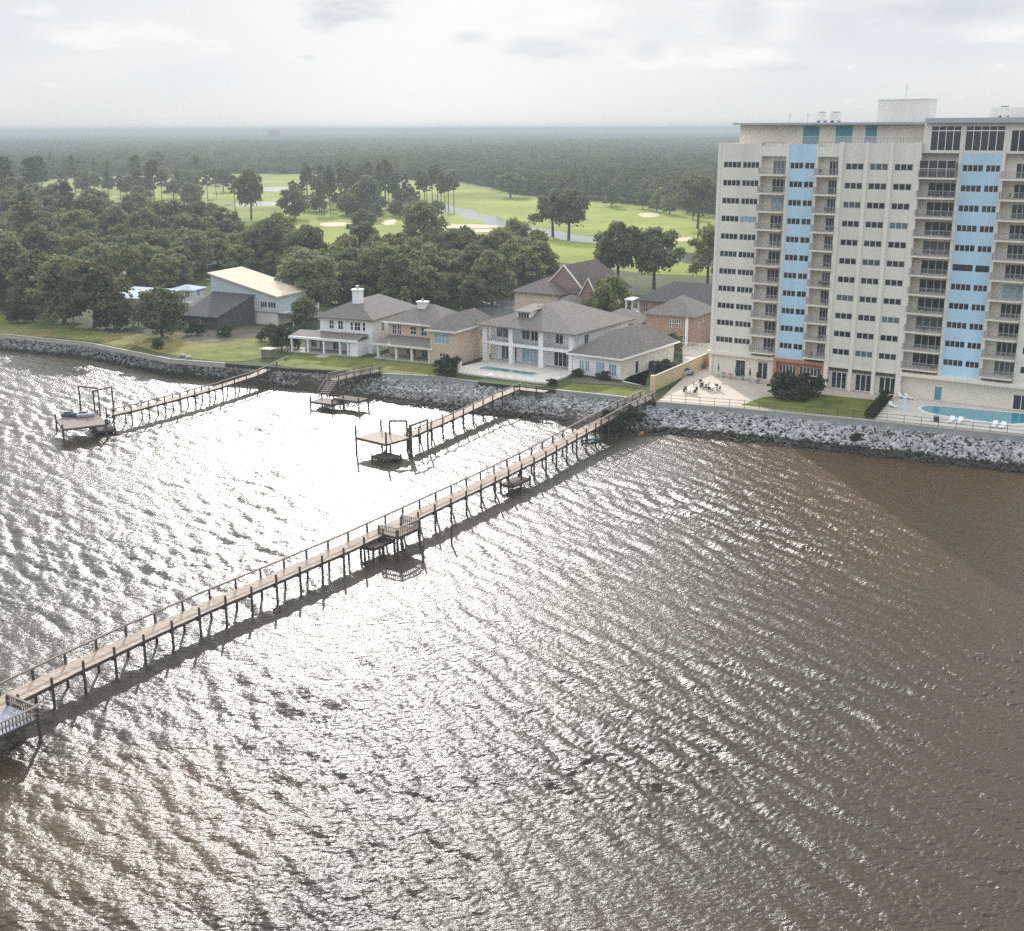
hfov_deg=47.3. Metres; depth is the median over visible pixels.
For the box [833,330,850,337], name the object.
window
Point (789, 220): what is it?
window
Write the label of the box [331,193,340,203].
oak tree
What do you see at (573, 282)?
house
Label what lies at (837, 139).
penthouse window
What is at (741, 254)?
window
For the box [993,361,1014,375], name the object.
sliding door
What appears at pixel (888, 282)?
window
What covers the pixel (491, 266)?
oak tree
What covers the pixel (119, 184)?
pine tree
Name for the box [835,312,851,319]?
window
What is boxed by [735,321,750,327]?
window
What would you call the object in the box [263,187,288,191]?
pond
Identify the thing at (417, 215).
oak tree
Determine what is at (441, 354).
window
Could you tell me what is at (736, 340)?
window
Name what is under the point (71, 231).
broadleaf tree
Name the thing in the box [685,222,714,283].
oak tree
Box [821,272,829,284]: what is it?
sliding door
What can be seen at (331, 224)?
sand bunker
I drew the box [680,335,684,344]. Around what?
window
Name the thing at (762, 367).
glass door
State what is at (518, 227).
oak tree
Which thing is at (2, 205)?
oak tree
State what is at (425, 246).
oak tree
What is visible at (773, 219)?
sliding door
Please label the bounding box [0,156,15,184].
pine tree
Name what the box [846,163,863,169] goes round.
window
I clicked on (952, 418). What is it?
sun lounger
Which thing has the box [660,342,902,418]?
terrace
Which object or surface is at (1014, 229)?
sliding door
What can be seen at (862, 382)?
glass door
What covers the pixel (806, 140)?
penthouse window
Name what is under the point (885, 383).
glass door
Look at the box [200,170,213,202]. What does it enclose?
pine tree
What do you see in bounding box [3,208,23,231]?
oak tree
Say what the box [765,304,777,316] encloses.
sliding door
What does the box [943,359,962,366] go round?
window
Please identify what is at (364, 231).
oak tree
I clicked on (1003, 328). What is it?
sliding door
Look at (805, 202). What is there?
window
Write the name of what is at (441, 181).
pine tree
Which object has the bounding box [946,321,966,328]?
window
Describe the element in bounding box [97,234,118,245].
oak tree
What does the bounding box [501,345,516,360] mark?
glass door
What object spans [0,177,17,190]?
oak tree
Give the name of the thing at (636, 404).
pier ramp
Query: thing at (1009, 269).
sliding door
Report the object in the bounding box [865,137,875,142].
penthouse window
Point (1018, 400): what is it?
glass door
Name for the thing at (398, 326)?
window
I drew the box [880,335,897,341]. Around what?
window
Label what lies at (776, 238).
sliding door
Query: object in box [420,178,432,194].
pine tree
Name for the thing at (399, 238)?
oak tree
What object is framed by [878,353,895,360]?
window
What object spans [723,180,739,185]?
window
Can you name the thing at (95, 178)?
oak tree
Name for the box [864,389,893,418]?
hedge
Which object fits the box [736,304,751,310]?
window
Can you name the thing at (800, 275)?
window
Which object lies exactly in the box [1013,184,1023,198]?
sliding door
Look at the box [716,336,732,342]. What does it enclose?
window
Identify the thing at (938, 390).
door
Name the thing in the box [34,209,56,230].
oak tree
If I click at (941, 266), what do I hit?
sliding door
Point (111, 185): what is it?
oak tree
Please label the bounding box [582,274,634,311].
broadleaf tree
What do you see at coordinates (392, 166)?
pine tree
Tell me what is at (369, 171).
pine tree
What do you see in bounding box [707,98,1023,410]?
apartment tower
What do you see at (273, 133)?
water side hall
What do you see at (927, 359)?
sliding door
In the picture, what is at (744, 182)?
window
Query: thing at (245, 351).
sunny lawn
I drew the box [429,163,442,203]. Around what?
pine tree
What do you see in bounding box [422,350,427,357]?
glass door
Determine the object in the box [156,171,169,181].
oak tree
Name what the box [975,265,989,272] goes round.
window
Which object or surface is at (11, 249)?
oak tree
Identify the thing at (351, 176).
pine tree
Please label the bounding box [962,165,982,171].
window
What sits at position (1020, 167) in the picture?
sliding door
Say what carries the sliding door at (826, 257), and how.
in the apartment tower
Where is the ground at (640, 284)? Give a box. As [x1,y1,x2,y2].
[0,178,712,401]
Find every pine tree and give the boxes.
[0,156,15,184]
[8,191,39,227]
[19,157,36,179]
[22,157,40,183]
[33,155,49,185]
[52,181,76,210]
[56,171,69,185]
[65,155,82,197]
[78,174,90,189]
[90,160,99,171]
[100,170,112,194]
[102,159,110,171]
[114,175,124,198]
[126,155,141,173]
[129,169,143,186]
[143,159,161,202]
[143,176,155,198]
[151,151,166,165]
[153,169,167,199]
[172,169,182,188]
[190,155,202,183]
[190,176,201,190]
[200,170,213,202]
[209,168,218,197]
[224,175,236,212]
[287,180,298,187]
[298,181,305,195]
[299,162,313,203]
[299,165,313,201]
[308,175,317,191]
[314,164,324,177]
[315,179,326,213]
[315,182,330,215]
[320,169,335,205]
[323,168,335,212]
[329,181,337,207]
[335,167,344,187]
[338,184,350,195]
[340,164,348,180]
[340,169,352,189]
[342,173,356,191]
[347,171,360,194]
[361,161,376,174]
[363,168,374,178]
[373,162,385,181]
[373,172,388,203]
[377,159,392,205]
[381,173,390,206]
[383,165,394,173]
[386,173,401,200]
[387,175,399,196]
[401,173,410,191]
[413,170,425,199]
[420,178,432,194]
[427,165,434,201]
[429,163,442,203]
[435,172,446,210]
[438,176,450,209]
[444,173,456,208]
[450,171,459,203]
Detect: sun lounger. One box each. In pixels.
[888,401,897,408]
[947,415,954,422]
[955,416,963,423]
[991,420,997,428]
[998,421,1005,428]
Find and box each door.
[407,348,414,355]
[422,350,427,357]
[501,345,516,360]
[522,348,537,362]
[554,352,567,366]
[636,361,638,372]
[656,350,666,360]
[736,360,744,376]
[757,362,767,379]
[763,338,774,350]
[764,321,776,333]
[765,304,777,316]
[766,286,778,298]
[767,269,779,281]
[768,251,780,263]
[769,233,781,245]
[770,215,782,228]
[771,197,783,210]
[772,179,784,191]
[773,161,785,173]
[779,364,795,374]
[799,367,820,381]
[816,343,824,355]
[818,326,826,338]
[819,308,827,320]
[820,290,828,302]
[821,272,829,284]
[823,254,831,266]
[824,236,832,248]
[825,218,833,230]
[826,199,835,211]
[828,180,836,193]
[829,161,837,174]
[831,371,846,388]
[855,374,870,391]
[878,377,894,394]
[912,353,938,367]
[914,334,940,348]
[916,316,942,330]
[917,297,944,311]
[919,279,946,293]
[921,260,947,274]
[922,241,949,255]
[924,221,951,235]
[926,202,953,216]
[928,182,955,196]
[934,386,941,399]
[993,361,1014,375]
[995,342,1016,356]
[998,323,1018,337]
[1000,304,1021,318]
[1002,284,1023,298]
[1004,265,1023,279]
[1006,245,1023,259]
[1009,225,1023,239]
[1011,205,1023,218]
[1012,395,1023,409]
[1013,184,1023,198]
[1015,164,1023,177]
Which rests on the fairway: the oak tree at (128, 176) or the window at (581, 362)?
the oak tree at (128, 176)
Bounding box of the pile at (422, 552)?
[422,544,423,560]
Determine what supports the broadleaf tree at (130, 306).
on the ground at (640, 284)
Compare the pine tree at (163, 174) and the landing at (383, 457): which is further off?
the pine tree at (163, 174)
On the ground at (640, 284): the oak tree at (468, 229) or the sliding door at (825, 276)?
the oak tree at (468, 229)
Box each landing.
[309,392,343,411]
[333,392,368,411]
[359,537,395,559]
[371,450,401,462]
[500,473,530,493]
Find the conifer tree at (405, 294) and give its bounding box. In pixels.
[399,286,411,302]
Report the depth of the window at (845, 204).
186.05 m
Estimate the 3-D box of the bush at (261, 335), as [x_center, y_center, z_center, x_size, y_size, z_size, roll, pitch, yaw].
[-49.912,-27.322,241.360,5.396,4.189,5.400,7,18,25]
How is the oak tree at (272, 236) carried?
on the ground at (640, 284)
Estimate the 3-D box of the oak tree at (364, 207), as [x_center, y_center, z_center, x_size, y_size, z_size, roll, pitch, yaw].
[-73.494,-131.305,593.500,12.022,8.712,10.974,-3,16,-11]
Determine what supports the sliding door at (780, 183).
in the apartment tower
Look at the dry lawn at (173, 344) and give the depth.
236.95 m
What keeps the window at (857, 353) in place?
in the apartment tower
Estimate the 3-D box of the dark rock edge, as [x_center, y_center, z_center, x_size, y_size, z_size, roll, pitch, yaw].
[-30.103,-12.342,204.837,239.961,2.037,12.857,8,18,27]
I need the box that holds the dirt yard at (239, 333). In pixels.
[174,325,265,342]
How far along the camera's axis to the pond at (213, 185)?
918.79 m
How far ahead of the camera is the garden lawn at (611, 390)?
195.47 m
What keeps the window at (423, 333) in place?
in the house at (424, 332)
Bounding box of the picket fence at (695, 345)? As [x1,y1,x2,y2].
[678,342,709,349]
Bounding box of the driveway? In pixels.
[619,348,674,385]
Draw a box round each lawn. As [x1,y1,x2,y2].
[0,315,135,348]
[137,330,288,355]
[188,341,276,360]
[274,353,459,375]
[560,383,645,397]
[742,394,880,418]
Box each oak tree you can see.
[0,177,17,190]
[0,192,15,207]
[0,198,13,212]
[0,217,19,237]
[0,229,17,239]
[0,236,25,298]
[0,261,12,299]
[3,191,20,201]
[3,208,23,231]
[4,180,28,190]
[5,248,55,312]
[9,199,42,208]
[9,217,55,236]
[14,187,36,199]
[17,176,27,184]
[18,221,66,255]
[21,253,86,321]
[22,183,43,190]
[22,205,58,217]
[30,195,58,206]
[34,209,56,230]
[36,183,67,199]
[49,208,68,217]
[52,212,73,231]
[52,257,134,325]
[53,209,102,237]
[58,232,102,255]
[70,194,113,238]
[70,242,119,267]
[72,175,89,192]
[72,252,102,264]
[76,187,109,199]
[77,230,97,241]
[79,170,96,189]
[87,172,101,188]
[96,204,128,236]
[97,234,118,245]
[99,179,114,192]
[100,199,120,205]
[108,241,134,252]
[112,234,135,248]
[114,200,140,214]
[119,179,131,193]
[121,192,153,207]
[123,207,163,232]
[124,174,138,187]
[128,185,154,201]
[129,285,192,336]
[133,229,173,258]
[133,242,167,281]
[143,261,152,277]
[152,198,194,220]
[155,214,169,228]
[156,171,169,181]
[159,165,173,178]
[162,180,180,198]
[162,253,194,285]
[164,246,200,281]
[166,212,199,231]
[166,226,210,246]
[171,175,187,190]
[171,213,216,231]
[171,229,214,276]
[178,182,202,202]
[186,200,216,216]
[191,170,202,179]
[202,205,241,230]
[202,227,234,266]
[205,238,231,269]
[209,217,244,234]
[214,167,231,191]
[223,252,242,265]
[225,229,242,239]
[226,228,257,245]
[230,167,262,218]
[238,218,288,268]
[242,223,261,233]
[274,245,308,277]
[274,248,343,305]
[275,185,310,217]
[277,246,320,275]
[282,225,330,253]
[286,295,318,328]
[290,224,323,236]
[309,193,328,211]
[326,260,362,300]
[328,233,360,248]
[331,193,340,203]
[331,237,357,249]
[331,247,378,295]
[335,193,357,214]
[343,197,360,216]
[345,208,377,230]
[349,174,380,210]
[349,221,379,245]
[357,202,374,210]
[357,241,399,292]
[358,245,373,254]
[359,233,391,247]
[367,203,384,217]
[375,196,387,207]
[375,253,422,300]
[377,243,436,298]
[381,232,393,238]
[385,201,395,215]
[385,231,415,246]
[389,188,409,203]
[392,200,403,217]
[401,199,450,237]
[402,237,441,265]
[404,186,420,200]
[404,196,418,203]
[409,266,448,303]
[420,228,444,242]
[424,251,448,273]
[428,229,475,250]
[430,199,445,215]
[436,249,461,268]
[440,271,453,299]
[442,258,461,274]
[444,272,476,306]
[445,225,481,251]
[446,248,460,254]
[449,242,507,282]
[457,274,496,307]
[467,248,517,304]
[476,234,503,253]
[480,226,521,243]
[489,272,518,294]
[492,227,517,235]
[495,172,527,197]
[497,237,527,270]
[505,216,531,236]
[513,234,536,245]
[527,188,567,235]
[527,240,559,276]
[529,240,557,261]
[542,188,590,237]
[592,220,643,275]
[628,226,685,288]
[671,174,716,228]
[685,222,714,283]
[686,206,702,218]
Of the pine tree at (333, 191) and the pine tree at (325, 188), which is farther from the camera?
the pine tree at (333, 191)
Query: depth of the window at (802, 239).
192.12 m
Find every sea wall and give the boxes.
[0,333,225,367]
[382,373,478,385]
[556,389,634,401]
[656,401,1023,441]
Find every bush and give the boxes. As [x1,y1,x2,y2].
[1,303,36,322]
[90,302,132,330]
[151,338,164,348]
[183,319,206,334]
[216,324,233,336]
[255,323,274,340]
[266,324,300,349]
[432,355,461,375]
[546,378,558,385]
[570,368,584,376]
[588,409,625,433]
[595,371,610,379]
[605,407,629,431]
[622,403,646,424]
[654,359,678,370]
[767,370,814,401]
[789,372,828,399]
[848,433,864,441]
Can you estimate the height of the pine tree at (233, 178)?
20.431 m
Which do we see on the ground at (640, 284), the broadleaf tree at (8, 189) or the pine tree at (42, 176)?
the broadleaf tree at (8, 189)
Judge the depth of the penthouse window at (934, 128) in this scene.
175.85 m
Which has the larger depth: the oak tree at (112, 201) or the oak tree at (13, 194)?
the oak tree at (13, 194)
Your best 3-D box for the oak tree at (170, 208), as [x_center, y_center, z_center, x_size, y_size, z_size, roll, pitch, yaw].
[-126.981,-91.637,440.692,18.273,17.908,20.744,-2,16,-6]
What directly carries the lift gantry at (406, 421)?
in the water at (654, 683)
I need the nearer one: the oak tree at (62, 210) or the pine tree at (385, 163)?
the oak tree at (62, 210)
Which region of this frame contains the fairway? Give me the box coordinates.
[39,174,714,275]
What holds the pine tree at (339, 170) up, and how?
on the fairway
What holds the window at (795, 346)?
in the apartment tower
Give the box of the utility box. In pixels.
[259,347,276,358]
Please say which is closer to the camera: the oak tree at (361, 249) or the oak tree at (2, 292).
the oak tree at (2, 292)
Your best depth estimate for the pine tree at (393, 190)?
603.65 m
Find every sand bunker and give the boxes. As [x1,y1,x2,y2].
[320,222,351,226]
[381,219,396,224]
[442,224,499,227]
[471,229,492,231]
[638,213,659,216]
[675,237,692,240]
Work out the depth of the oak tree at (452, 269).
303.85 m
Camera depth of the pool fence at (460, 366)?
203.62 m
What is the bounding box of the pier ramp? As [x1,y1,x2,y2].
[586,390,655,444]
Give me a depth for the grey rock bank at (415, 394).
204.59 m
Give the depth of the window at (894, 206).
181.92 m
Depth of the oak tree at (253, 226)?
382.68 m
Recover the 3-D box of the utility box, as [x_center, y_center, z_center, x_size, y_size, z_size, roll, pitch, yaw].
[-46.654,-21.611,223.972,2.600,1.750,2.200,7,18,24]
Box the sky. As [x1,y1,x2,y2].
[0,0,1023,133]
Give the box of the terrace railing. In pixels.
[657,394,1023,433]
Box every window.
[260,302,266,307]
[268,302,275,307]
[311,340,315,346]
[329,320,333,328]
[333,341,338,349]
[338,321,342,328]
[354,322,359,330]
[392,324,395,333]
[397,325,400,334]
[410,326,415,334]
[421,327,426,335]
[435,333,448,344]
[440,353,447,359]
[497,328,508,336]
[522,330,529,339]
[531,331,537,340]
[556,334,562,343]
[580,360,583,370]
[585,361,588,371]
[596,362,603,372]
[609,364,615,375]
[643,303,647,310]
[670,319,673,326]
[676,320,679,327]
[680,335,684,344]
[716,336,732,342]
[717,302,733,308]
[717,319,732,325]
[718,285,734,291]
[719,268,735,274]
[720,251,736,256]
[721,215,738,221]
[721,233,737,239]
[722,198,738,203]
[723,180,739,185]
[724,162,740,167]
[734,338,749,344]
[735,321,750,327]
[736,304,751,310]
[737,269,753,275]
[737,286,752,292]
[738,252,754,257]
[739,234,755,240]
[740,216,756,222]
[741,198,756,204]
[742,180,758,186]
[743,162,758,167]
[779,342,791,348]
[780,325,792,331]
[781,308,793,313]
[782,290,794,296]
[784,272,795,278]
[785,254,797,260]
[786,236,798,242]
[787,218,799,224]
[788,200,800,205]
[789,181,801,187]
[790,162,802,168]
[793,344,802,349]
[794,326,803,332]
[795,309,804,314]
[797,291,805,297]
[798,273,806,279]
[799,255,807,261]
[800,237,809,242]
[801,219,810,224]
[802,200,811,206]
[803,137,818,143]
[804,181,812,187]
[805,163,814,168]
[832,348,848,355]
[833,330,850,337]
[835,137,851,143]
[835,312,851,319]
[836,294,852,301]
[837,276,854,282]
[839,258,855,264]
[840,239,857,245]
[841,220,858,226]
[843,202,860,207]
[844,183,861,188]
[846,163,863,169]
[855,350,872,357]
[856,332,873,339]
[858,314,875,321]
[859,296,876,302]
[861,278,878,284]
[862,259,879,265]
[863,240,881,246]
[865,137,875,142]
[865,221,882,227]
[866,202,884,208]
[868,183,886,189]
[870,164,887,169]
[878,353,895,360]
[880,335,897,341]
[881,316,899,323]
[883,298,900,304]
[885,279,902,286]
[886,260,904,267]
[888,241,905,248]
[889,222,907,228]
[891,203,909,209]
[893,184,910,190]
[894,164,912,170]
[930,131,961,150]
[932,126,961,130]
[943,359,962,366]
[945,340,964,347]
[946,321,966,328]
[948,302,968,309]
[950,283,970,290]
[952,264,972,271]
[954,245,974,251]
[956,225,976,231]
[958,205,978,211]
[960,185,980,191]
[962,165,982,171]
[964,131,1004,150]
[965,361,978,367]
[966,126,1005,130]
[967,342,980,349]
[969,323,982,330]
[971,304,984,311]
[973,285,986,291]
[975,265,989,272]
[977,246,991,252]
[979,226,993,232]
[981,206,995,212]
[984,185,997,192]
[986,165,1000,171]
[1010,130,1023,151]
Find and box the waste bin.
[933,415,939,421]
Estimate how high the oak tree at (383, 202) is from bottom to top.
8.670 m
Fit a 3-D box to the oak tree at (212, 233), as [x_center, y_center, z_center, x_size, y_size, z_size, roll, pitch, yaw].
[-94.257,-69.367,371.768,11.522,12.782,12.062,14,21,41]
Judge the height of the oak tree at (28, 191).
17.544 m
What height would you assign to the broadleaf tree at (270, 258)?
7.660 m
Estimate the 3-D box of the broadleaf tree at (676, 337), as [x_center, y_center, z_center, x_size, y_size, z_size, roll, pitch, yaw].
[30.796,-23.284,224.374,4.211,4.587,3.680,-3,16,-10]
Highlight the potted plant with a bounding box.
[755,372,761,383]
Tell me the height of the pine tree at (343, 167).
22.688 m
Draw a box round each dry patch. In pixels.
[0,329,57,336]
[102,333,152,344]
[383,366,422,371]
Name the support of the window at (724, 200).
in the apartment tower
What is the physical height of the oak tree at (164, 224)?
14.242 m
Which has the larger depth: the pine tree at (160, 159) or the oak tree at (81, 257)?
the pine tree at (160, 159)
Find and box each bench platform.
[0,693,42,741]
[377,515,420,556]
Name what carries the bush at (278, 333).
on the dry lawn at (173, 344)
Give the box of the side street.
[478,300,709,354]
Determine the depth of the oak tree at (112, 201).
481.31 m
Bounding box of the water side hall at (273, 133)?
[268,129,279,138]
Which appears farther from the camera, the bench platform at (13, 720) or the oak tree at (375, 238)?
the oak tree at (375, 238)
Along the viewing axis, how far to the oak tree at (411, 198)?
620.31 m
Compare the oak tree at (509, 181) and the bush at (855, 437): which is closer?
the bush at (855, 437)
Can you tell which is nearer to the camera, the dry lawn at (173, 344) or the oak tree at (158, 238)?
the dry lawn at (173, 344)
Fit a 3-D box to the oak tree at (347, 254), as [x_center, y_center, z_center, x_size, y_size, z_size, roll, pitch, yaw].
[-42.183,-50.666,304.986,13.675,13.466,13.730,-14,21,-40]
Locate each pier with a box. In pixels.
[0,418,597,710]
[105,355,288,426]
[328,363,382,395]
[403,382,548,449]
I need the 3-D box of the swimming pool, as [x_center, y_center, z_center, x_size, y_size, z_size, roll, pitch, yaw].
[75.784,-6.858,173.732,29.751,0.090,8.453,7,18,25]
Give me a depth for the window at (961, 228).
177.58 m
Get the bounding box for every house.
[101,269,145,289]
[115,286,182,310]
[171,284,207,300]
[181,266,318,329]
[288,285,416,357]
[372,298,493,364]
[475,300,679,378]
[510,259,631,312]
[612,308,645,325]
[624,281,711,312]
[642,295,710,345]
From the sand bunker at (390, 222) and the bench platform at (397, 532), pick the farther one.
the sand bunker at (390, 222)
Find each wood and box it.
[0,130,988,144]
[0,137,739,208]
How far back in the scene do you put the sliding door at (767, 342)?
201.57 m
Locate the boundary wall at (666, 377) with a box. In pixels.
[650,353,708,390]
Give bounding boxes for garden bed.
[571,376,643,388]
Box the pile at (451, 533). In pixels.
[451,525,452,542]
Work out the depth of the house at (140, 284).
320.17 m
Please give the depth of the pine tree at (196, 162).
909.74 m
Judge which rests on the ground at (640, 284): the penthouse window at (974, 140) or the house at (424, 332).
the house at (424, 332)
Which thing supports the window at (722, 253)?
in the apartment tower
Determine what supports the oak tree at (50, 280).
on the ground at (640, 284)
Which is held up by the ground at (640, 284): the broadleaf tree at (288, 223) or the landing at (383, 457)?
the broadleaf tree at (288, 223)
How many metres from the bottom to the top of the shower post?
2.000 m
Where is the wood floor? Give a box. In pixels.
[3,170,715,214]
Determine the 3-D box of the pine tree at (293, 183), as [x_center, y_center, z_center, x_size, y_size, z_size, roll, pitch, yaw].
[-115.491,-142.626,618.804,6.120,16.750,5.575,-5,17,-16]
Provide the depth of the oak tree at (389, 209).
588.02 m
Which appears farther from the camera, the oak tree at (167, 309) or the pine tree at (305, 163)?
the pine tree at (305, 163)
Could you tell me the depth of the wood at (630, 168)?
1245.97 m
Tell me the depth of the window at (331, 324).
229.47 m
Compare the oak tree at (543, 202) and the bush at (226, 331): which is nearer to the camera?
the bush at (226, 331)
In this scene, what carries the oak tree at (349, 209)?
on the fairway
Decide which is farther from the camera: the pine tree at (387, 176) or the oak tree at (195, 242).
the pine tree at (387, 176)
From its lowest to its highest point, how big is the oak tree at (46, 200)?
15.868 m
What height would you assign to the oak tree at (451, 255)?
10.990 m
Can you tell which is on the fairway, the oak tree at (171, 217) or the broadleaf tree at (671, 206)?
the broadleaf tree at (671, 206)
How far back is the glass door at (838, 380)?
194.63 m
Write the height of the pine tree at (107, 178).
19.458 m
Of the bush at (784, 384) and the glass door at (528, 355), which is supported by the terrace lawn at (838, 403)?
the bush at (784, 384)
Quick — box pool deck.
[875,398,1023,433]
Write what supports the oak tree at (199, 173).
on the fairway
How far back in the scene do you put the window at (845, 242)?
187.72 m
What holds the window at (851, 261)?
in the apartment tower
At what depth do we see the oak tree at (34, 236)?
321.09 m
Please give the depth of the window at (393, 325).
224.86 m
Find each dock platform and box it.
[54,410,107,443]
[355,419,412,456]
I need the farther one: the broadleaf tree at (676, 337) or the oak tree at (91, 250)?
the oak tree at (91, 250)
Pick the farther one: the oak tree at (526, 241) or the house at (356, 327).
the oak tree at (526, 241)
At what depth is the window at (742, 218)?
196.75 m
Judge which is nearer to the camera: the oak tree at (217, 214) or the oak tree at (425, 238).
the oak tree at (425, 238)
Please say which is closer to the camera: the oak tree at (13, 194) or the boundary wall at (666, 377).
the boundary wall at (666, 377)
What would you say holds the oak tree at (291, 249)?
on the ground at (640, 284)
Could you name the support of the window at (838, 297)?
in the apartment tower
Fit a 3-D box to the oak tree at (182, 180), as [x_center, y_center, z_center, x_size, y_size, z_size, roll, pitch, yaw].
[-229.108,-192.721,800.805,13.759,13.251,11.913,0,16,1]
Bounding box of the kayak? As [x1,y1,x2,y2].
[583,437,599,441]
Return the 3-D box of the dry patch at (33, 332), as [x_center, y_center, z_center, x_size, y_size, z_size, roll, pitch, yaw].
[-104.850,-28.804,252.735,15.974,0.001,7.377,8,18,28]
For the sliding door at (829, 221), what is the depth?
190.79 m
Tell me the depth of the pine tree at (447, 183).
629.01 m
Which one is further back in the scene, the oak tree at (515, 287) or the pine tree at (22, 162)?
the pine tree at (22, 162)
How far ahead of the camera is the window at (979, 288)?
178.49 m
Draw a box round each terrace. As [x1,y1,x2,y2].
[457,361,571,383]
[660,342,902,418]
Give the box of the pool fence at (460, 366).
[458,361,566,381]
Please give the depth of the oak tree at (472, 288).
274.30 m
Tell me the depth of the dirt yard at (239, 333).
248.09 m
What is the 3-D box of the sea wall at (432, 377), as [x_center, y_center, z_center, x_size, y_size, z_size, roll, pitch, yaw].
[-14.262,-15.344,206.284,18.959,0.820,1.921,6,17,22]
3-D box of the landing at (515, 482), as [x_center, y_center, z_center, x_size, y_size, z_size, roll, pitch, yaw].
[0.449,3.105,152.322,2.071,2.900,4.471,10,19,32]
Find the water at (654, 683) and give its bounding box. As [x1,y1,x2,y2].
[0,351,1023,930]
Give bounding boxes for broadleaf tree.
[0,187,18,192]
[59,226,81,236]
[102,223,133,237]
[106,247,147,285]
[126,300,145,324]
[132,224,157,233]
[145,253,182,286]
[222,244,256,268]
[258,251,281,275]
[264,211,297,234]
[317,244,343,256]
[324,285,340,304]
[359,285,374,297]
[422,278,449,303]
[504,247,548,285]
[520,229,550,246]
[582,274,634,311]
[601,183,621,206]
[634,189,650,208]
[648,194,666,211]
[653,187,670,203]
[660,194,679,214]
[667,332,682,351]
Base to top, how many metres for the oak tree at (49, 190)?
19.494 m
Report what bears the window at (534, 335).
in the house at (564, 335)
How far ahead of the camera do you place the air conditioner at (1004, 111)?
174.84 m
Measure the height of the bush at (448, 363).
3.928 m
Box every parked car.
[648,360,657,370]
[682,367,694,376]
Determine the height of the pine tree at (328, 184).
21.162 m
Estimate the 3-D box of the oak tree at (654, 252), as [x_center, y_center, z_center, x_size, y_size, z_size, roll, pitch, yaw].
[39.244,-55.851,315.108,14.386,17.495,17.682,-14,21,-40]
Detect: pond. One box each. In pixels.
[210,183,230,186]
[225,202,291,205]
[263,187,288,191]
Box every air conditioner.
[816,112,827,122]
[830,112,841,121]
[998,106,1010,117]
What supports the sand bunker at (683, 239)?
on the fairway
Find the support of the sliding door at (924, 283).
in the apartment tower
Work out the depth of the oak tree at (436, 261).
302.66 m
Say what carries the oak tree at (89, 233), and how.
on the ground at (640, 284)
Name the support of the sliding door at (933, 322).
in the apartment tower
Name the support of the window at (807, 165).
in the apartment tower
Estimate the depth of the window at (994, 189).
174.35 m
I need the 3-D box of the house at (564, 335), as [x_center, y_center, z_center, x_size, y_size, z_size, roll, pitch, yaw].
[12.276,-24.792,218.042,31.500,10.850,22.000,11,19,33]
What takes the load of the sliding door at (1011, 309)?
in the apartment tower
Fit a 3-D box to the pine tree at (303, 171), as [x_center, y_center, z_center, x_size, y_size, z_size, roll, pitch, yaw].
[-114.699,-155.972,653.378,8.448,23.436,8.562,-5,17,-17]
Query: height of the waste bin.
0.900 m
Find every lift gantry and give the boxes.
[78,385,100,415]
[92,386,115,419]
[389,420,407,451]
[408,419,428,455]
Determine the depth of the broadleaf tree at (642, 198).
630.14 m
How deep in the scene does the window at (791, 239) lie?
193.28 m
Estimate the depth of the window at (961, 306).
180.84 m
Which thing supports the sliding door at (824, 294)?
in the apartment tower
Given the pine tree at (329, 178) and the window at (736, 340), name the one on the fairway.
the pine tree at (329, 178)
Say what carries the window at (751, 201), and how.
in the apartment tower
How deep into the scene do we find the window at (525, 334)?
215.98 m
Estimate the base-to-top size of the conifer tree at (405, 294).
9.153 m
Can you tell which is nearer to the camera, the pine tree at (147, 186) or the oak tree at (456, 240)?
the oak tree at (456, 240)
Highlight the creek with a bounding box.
[432,205,712,264]
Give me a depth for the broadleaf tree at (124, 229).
401.57 m
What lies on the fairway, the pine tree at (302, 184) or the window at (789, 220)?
the pine tree at (302, 184)
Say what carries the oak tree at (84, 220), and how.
on the ground at (640, 284)
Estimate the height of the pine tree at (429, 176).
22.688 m
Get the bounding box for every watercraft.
[61,410,78,416]
[76,410,95,417]
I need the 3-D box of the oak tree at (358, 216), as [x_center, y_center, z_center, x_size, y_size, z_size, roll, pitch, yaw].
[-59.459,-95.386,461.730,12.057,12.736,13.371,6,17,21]
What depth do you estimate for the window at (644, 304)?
252.57 m
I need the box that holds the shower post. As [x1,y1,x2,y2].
[902,398,906,410]
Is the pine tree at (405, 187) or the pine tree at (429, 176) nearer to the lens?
the pine tree at (405, 187)
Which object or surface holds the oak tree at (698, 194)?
on the fairway
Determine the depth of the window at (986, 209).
175.19 m
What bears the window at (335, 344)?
in the house at (356, 327)
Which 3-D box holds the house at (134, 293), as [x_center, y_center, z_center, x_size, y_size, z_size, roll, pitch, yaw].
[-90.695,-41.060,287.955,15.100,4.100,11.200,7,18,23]
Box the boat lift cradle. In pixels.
[89,420,116,435]
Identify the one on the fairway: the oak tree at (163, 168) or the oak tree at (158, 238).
the oak tree at (163, 168)
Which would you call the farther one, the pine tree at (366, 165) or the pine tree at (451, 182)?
the pine tree at (366, 165)
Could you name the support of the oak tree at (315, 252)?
on the ground at (640, 284)
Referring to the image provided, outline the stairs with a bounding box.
[318,375,336,397]
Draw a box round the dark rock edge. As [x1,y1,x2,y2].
[0,345,1023,475]
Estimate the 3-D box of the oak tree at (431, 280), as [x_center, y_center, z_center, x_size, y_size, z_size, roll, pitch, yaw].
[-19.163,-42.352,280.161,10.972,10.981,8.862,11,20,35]
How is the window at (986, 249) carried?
in the apartment tower
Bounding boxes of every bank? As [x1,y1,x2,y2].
[0,338,661,429]
[0,338,1023,471]
[381,376,1023,463]
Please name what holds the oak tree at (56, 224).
on the ground at (640, 284)
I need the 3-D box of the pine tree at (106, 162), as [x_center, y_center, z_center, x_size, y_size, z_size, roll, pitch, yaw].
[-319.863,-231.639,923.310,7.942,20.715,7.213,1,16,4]
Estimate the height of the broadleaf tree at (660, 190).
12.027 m

